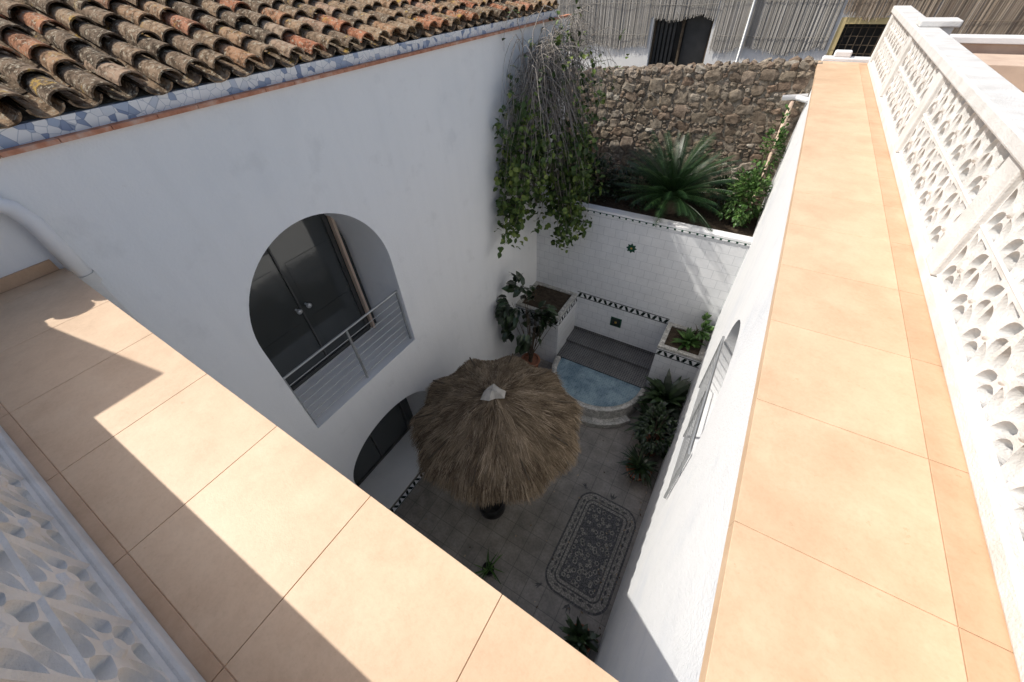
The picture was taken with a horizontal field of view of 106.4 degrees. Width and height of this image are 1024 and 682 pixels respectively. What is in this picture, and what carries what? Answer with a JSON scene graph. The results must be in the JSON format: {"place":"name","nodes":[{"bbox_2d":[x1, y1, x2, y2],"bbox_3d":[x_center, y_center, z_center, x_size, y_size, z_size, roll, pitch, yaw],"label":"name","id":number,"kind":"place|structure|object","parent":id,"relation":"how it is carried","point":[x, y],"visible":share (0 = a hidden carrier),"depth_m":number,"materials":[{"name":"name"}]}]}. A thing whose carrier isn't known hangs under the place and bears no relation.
{"place":"outdoors","nodes":[
{"label":"outdoors","id":0,"kind":"place"},
{"bbox_2d":[0,16,569,508],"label":"house wall","id":1,"kind":"structure","parent":0,"point":[168,230],"depth_m":4.38,"materials":[{"name":"white paint"}]},
{"bbox_2d":[389,352,679,661],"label":"courtyard floor","id":2,"kind":"structure","parent":0,"point":[453,528],"depth_m":7.44,"materials":[{"name":"stone"}]},
{"bbox_2d":[390,468,424,512],"bbox_3d":[-1.969,2.898,8.140,0.110,0.005,2.200,21,49,23],"label":"threshold band","id":3,"kind":"object","parent":2,"relation":"on","point":[406,493],"visible":0.38,"depth_m":7.90,"materials":[{"name":"black tile"}]},
{"bbox_2d":[474,548,503,585],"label":"potted agave","id":4,"kind":"object","parent":2,"relation":"on","point":[488,568],"visible":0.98,"depth_m":6.64,"materials":[{"name":"green plant"}]},
{"bbox_2d":[407,353,585,519],"bbox_3d":[-0.238,1.828,6.936,3.037,3.097,2.952,21,49,23],"label":"straw parasol","id":5,"kind":"object","parent":2,"relation":"on","point":[485,432],"visible":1,"depth_m":5.80,"materials":[{"name":"brown plant"}]},
{"bbox_2d":[495,271,558,366],"bbox_3d":[0.336,-0.317,9.098,1.215,3.093,1.426,21,49,23],"label":"rubber plant","id":6,"kind":"object","parent":2,"relation":"on","point":[507,315],"visible":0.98,"depth_m":8.98,"materials":[{"name":"green plant"}]},
{"bbox_2d":[425,434,658,641],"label":"fallen leaves","id":7,"kind":"object","parent":2,"relation":"on","point":[568,542],"visible":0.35,"depth_m":7.08,"materials":[{"name":"plant"}]},
{"bbox_2d":[516,281,576,362],"bbox_3d":[0.920,-0.489,10.282,1.198,1.640,1.108,21,49,23],"label":"raised planter","id":8,"kind":"object","parent":2,"relation":"on","point":[563,301],"visible":0.78,"depth_m":9.83,"materials":[{"name":"white tile"}]},
{"bbox_2d":[559,613,599,656],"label":"potted broadleaf plant","id":9,"kind":"object","parent":2,"relation":"on","point":[580,637],"visible":0.92,"depth_m":5.76,"materials":[{"name":"green plant"}]},
{"bbox_2d":[535,483,635,615],"bbox_3d":[1.446,3.767,7.034,1.226,0.032,2.320,21,49,23],"label":"pebble mosaic floor pattern","id":10,"kind":"object","parent":2,"relation":"on","point":[581,558],"visible":1,"depth_m":6.94},
{"bbox_2d":[552,325,654,427],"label":"plunge pool","id":11,"kind":"structure","parent":2,"relation":"on","point":[603,377],"depth_m":9.52,"materials":[{"name":"liquid"}]},
{"bbox_2d":[615,446,657,489],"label":"potted grassy plant","id":12,"kind":"object","parent":2,"relation":"on","point":[639,468],"visible":0.98,"depth_m":7.75,"materials":[{"name":"green plant"}]},
{"bbox_2d":[536,202,749,352],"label":"wall","id":13,"kind":"structure","parent":2,"relation":"on","point":[681,278],"depth_m":8.57,"materials":[{"name":"white tile"}]},
{"bbox_2d":[577,244,669,327],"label":"tile ornaments","id":14,"kind":"object","parent":13,"relation":"attached to","point":[615,322],"visible":0.99,"depth_m":9.36,"materials":[{"name":"black tile"}]},
{"bbox_2d":[541,194,752,245],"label":"wall coping","id":15,"kind":"structure","parent":13,"relation":"on","point":[684,227],"depth_m":7.54,"materials":[{"name":"white tile"}]},
{"bbox_2d":[624,398,675,443],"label":"potted broadleaf plant","id":16,"kind":"object","parent":2,"relation":"on","point":[642,414],"visible":0.3,"depth_m":8.32,"materials":[{"name":"green plant"}]},
{"bbox_2d":[632,400,677,459],"bbox_3d":[2.913,1.885,7.922,0.756,1.377,1.104,21,49,23],"label":"potted shrub","id":17,"kind":"object","parent":2,"relation":"on","point":[659,447],"visible":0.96,"depth_m":7.72,"materials":[{"name":"green plant"}]},
{"bbox_2d":[636,369,690,422],"bbox_3d":[3.341,1.270,8.639,0.972,1.222,1.242,21,49,23],"label":"potted broadleaf plant","id":18,"kind":"object","parent":2,"relation":"on","point":[673,395],"visible":0.75,"depth_m":8.41,"materials":[{"name":"green plant"}]},
{"bbox_2d":[644,322,710,403],"bbox_3d":[3.843,0.564,9.034,0.928,1.640,0.908,21,49,23],"label":"raised planter","id":19,"kind":"object","parent":2,"relation":"on","point":[683,362],"visible":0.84,"depth_m":8.46,"materials":[{"name":"white tile"}]},
{"bbox_2d":[670,326,705,350],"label":"planter succulents","id":20,"kind":"object","parent":19,"relation":"in","point":[688,337],"visible":0.98,"depth_m":8.30,"materials":[{"name":"green plant"}]},
{"bbox_2d":[694,312,714,340],"bbox_3d":[4.093,-0.209,8.228,0.364,0.670,0.654,21,49,23],"label":"planter greenery","id":21,"kind":"object","parent":19,"relation":"in","point":[702,335],"visible":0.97,"depth_m":8.11,"materials":[{"name":"green plant"}]},
{"bbox_2d":[551,174,762,236],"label":"garden soil","id":22,"kind":"structure","parent":0,"point":[723,224],"depth_m":8.06,"materials":[{"name":"brown soil"}]},
{"bbox_2d":[561,151,632,200],"bbox_3d":[1.929,-3.699,8.756,1.776,1.036,1.371,21,49,23],"label":"ground cover shrub","id":23,"kind":"object","parent":22,"relation":"on","point":[603,163],"visible":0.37,"depth_m":8.51,"materials":[{"name":"green plant"}]},
{"bbox_2d":[602,162,671,210],"bbox_3d":[2.889,-3.398,8.478,1.925,0.856,1.433,21,49,23],"label":"ground cover shrub","id":24,"kind":"object","parent":22,"relation":"on","point":[620,172],"visible":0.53,"depth_m":8.34,"materials":[{"name":"green plant"}]},
{"bbox_2d":[613,130,741,230],"bbox_3d":[3.255,-3.307,7.657,2.644,1.547,2.595,21,49,23],"label":"cycad plant","id":25,"kind":"object","parent":22,"relation":"on","point":[674,180],"visible":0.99,"depth_m":7.60,"materials":[{"name":"green plant"}]},
{"bbox_2d":[565,56,816,199],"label":"stones","id":26,"kind":"object","parent":22,"relation":"on","point":[718,71],"visible":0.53,"depth_m":7.88,"materials":[{"name":"brown stone"}]},
{"bbox_2d":[682,175,753,211],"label":"ground cover shrub","id":27,"kind":"object","parent":22,"relation":"on","point":[724,187],"visible":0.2,"depth_m":7.92,"materials":[{"name":"green plant"}]},
{"bbox_2d":[717,159,772,227],"bbox_3d":[4.447,-2.782,7.352,0.786,1.403,1.155,21,49,23],"label":"flowering shrub","id":28,"kind":"object","parent":22,"relation":"on","point":[739,216],"visible":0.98,"depth_m":7.17,"materials":[{"name":"green plant"}]},
{"bbox_2d":[750,104,790,196],"bbox_3d":[4.924,-3.609,7.338,0.509,1.608,0.689,21,49,23],"label":"flowering shrub","id":29,"kind":"object","parent":22,"relation":"on","point":[780,140],"visible":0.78,"depth_m":7.21,"materials":[{"name":"green plant"}]},
{"bbox_2d":[754,93,808,198],"bbox_3d":[5.042,-3.574,7.434,0.433,2.098,0.509,21,49,23],"label":"vent pipe","id":30,"kind":"object","parent":22,"relation":"on","point":[792,98],"visible":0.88,"depth_m":6.95,"materials":[{"name":"white paint"}]},
{"label":"ground","id":31,"kind":"structure","parent":0,"visible":0},
{"bbox_2d":[565,60,822,201],"bbox_3d":[3.086,-3.636,10.053,5.818,6.289,0.500,21,49,23],"label":"mortar","id":32,"kind":"object","parent":31,"relation":"on","point":[807,89],"visible":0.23,"depth_m":7.87,"materials":[{"name":"brown concrete"}]},
{"bbox_2d":[594,89,811,681],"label":"terrace wall","id":33,"kind":"structure","parent":31,"relation":"on","point":[657,627],"depth_m":3.01,"materials":[{"name":"white paint"}]},
{"bbox_2d":[663,336,724,498],"bbox_3d":[2.234,0.883,4.660,0.032,1.016,1.900,21,49,23],"label":"balcony rail","id":34,"kind":"object","parent":33,"relation":"attached to","point":[700,406],"visible":1,"depth_m":4.46,"materials":[{"name":"metal"}]},
{"bbox_2d":[821,50,869,62],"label":"end pier","id":35,"kind":"structure","parent":33,"relation":"on","point":[842,56],"depth_m":6.64,"materials":[{"name":"white paint"}]},
{"bbox_2d":[699,61,1020,681],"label":"coping tiles","id":36,"kind":"object","parent":33,"relation":"on","point":[855,548],"visible":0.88,"depth_m":1.43,"materials":[{"name":"tile"}]},
{"bbox_2d":[557,0,1023,70],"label":"facade","id":37,"kind":"structure","parent":31,"relation":"on","point":[637,56],"depth_m":9.07,"materials":[{"name":"white paint"}]},
{"bbox_2d":[557,0,653,51],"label":"reed screen","id":38,"kind":"object","parent":37,"relation":"attached to","point":[627,17],"visible":0.38,"depth_m":9.56,"materials":[{"name":"beige wicker"}]},
{"bbox_2d":[651,0,719,23],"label":"reed screen","id":39,"kind":"object","parent":37,"relation":"attached to","point":[695,10],"visible":1,"depth_m":8.76,"materials":[{"name":"beige wicker"}]},
{"bbox_2d":[735,0,756,62],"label":"facade pipes","id":40,"kind":"object","parent":37,"relation":"attached to","point":[745,30],"visible":0.47,"depth_m":8.40,"materials":[{"name":"metal"}]},
{"bbox_2d":[648,14,889,65],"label":"windows","id":41,"kind":"structure","parent":37,"relation":"attached to","point":[685,41],"depth_m":9.08,"materials":[{"name":"black glass"}]},
{"bbox_2d":[709,0,844,55],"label":"reed screen","id":42,"kind":"object","parent":37,"relation":"attached to","point":[808,27],"visible":1,"depth_m":8.18,"materials":[{"name":"beige wicker"}]},
{"bbox_2d":[843,0,919,21],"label":"reed screen","id":43,"kind":"object","parent":37,"relation":"attached to","point":[863,8],"visible":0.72,"depth_m":7.39,"materials":[{"name":"beige wicker"}]},
{"bbox_2d":[916,0,1023,34],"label":"reed screen","id":44,"kind":"object","parent":37,"relation":"attached to","point":[982,17],"visible":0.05,"depth_m":6.83,"materials":[{"name":"beige wicker"}]},
{"bbox_3d":[-4.621,-1.419,7.733,5.080,6.970,11.300,21,49,23],"label":"house","id":45,"kind":"object","parent":31,"relation":"on","visible":0},
{"bbox_2d":[0,197,138,322],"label":"rain downpipe","id":46,"kind":"object","parent":45,"relation":"attached to","point":[50,240],"visible":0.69,"depth_m":2.58,"materials":[{"name":"white paint"}]},
{"bbox_2d":[0,9,547,121],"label":"roof deck","id":47,"kind":"structure","parent":45,"relation":"on","point":[70,107],"depth_m":2.88,"materials":[{"name":"white paint"}]},
{"bbox_2d":[0,0,558,128],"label":"roof tiles","id":48,"kind":"object","parent":47,"relation":"on","point":[145,45],"visible":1,"depth_m":3.25,"materials":[{"name":"orange ceramic"}]},
{"bbox_2d":[0,9,571,158],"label":"cornice","id":49,"kind":"structure","parent":45,"relation":"on","point":[30,135],"depth_m":3.14,"materials":[{"name":"paint"}]},
{"bbox_2d":[249,214,412,486],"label":"arched glass doors","id":50,"kind":"structure","parent":45,"relation":"attached to","point":[305,260],"depth_m":5.61,"materials":[{"name":"grey glass"}]},
{"bbox_2d":[295,303,311,314],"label":"door knobs","id":51,"kind":"object","parent":50,"relation":"attached to","point":[300,311],"depth_m":5.40,"materials":[{"name":"metal"}]},
{"bbox_2d":[283,290,411,424],"bbox_3d":[-2.266,0.205,5.613,0.032,1.016,2.030,21,49,23],"label":"balcony railing","id":52,"kind":"object","parent":45,"relation":"on","point":[350,339],"visible":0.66,"depth_m":5.47,"materials":[{"name":"metal"}]},
{"bbox_2d":[492,0,628,258],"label":"climbing vine","id":53,"kind":"object","parent":45,"relation":"attached to","point":[534,143],"visible":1,"depth_m":6.87,"materials":[{"name":"green plant"}]},
{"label":"terrace floor","id":54,"kind":"structure","parent":0,"visible":0},
{"bbox_2d":[867,5,1023,681],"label":"balustrade","id":55,"kind":"object","parent":54,"relation":"on","point":[951,110],"visible":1,"depth_m":1.93,"materials":[{"name":"white concrete"}]},
{"bbox_2d":[950,34,1023,91],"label":"parapet wall","id":56,"kind":"structure","parent":54,"relation":"on","point":[1002,55],"depth_m":5.50,"materials":[{"name":"white paint"}]},
{"bbox_3d":[-1.538,2.868,3.712,4.350,6.200,1.160,21,49,23],"label":"terrace wall","id":57,"kind":"object","parent":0,"visible":0},
{"bbox_2d":[0,268,618,681],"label":"coping tiles","id":58,"kind":"object","parent":57,"relation":"on","point":[232,536],"visible":0.94,"depth_m":1.37,"materials":[{"name":"tile"}]},
{"bbox_2d":[0,259,58,293],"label":"tile upstand","id":59,"kind":"object","parent":58,"relation":"on","point":[25,275],"visible":1,"depth_m":2.59,"materials":[{"name":"tile"}]},
{"bbox_2d":[0,425,205,681],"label":"balustrade","id":60,"kind":"object","parent":58,"relation":"on","point":[73,607],"visible":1,"depth_m":1.04,"materials":[{"name":"white concrete"}]}
]}

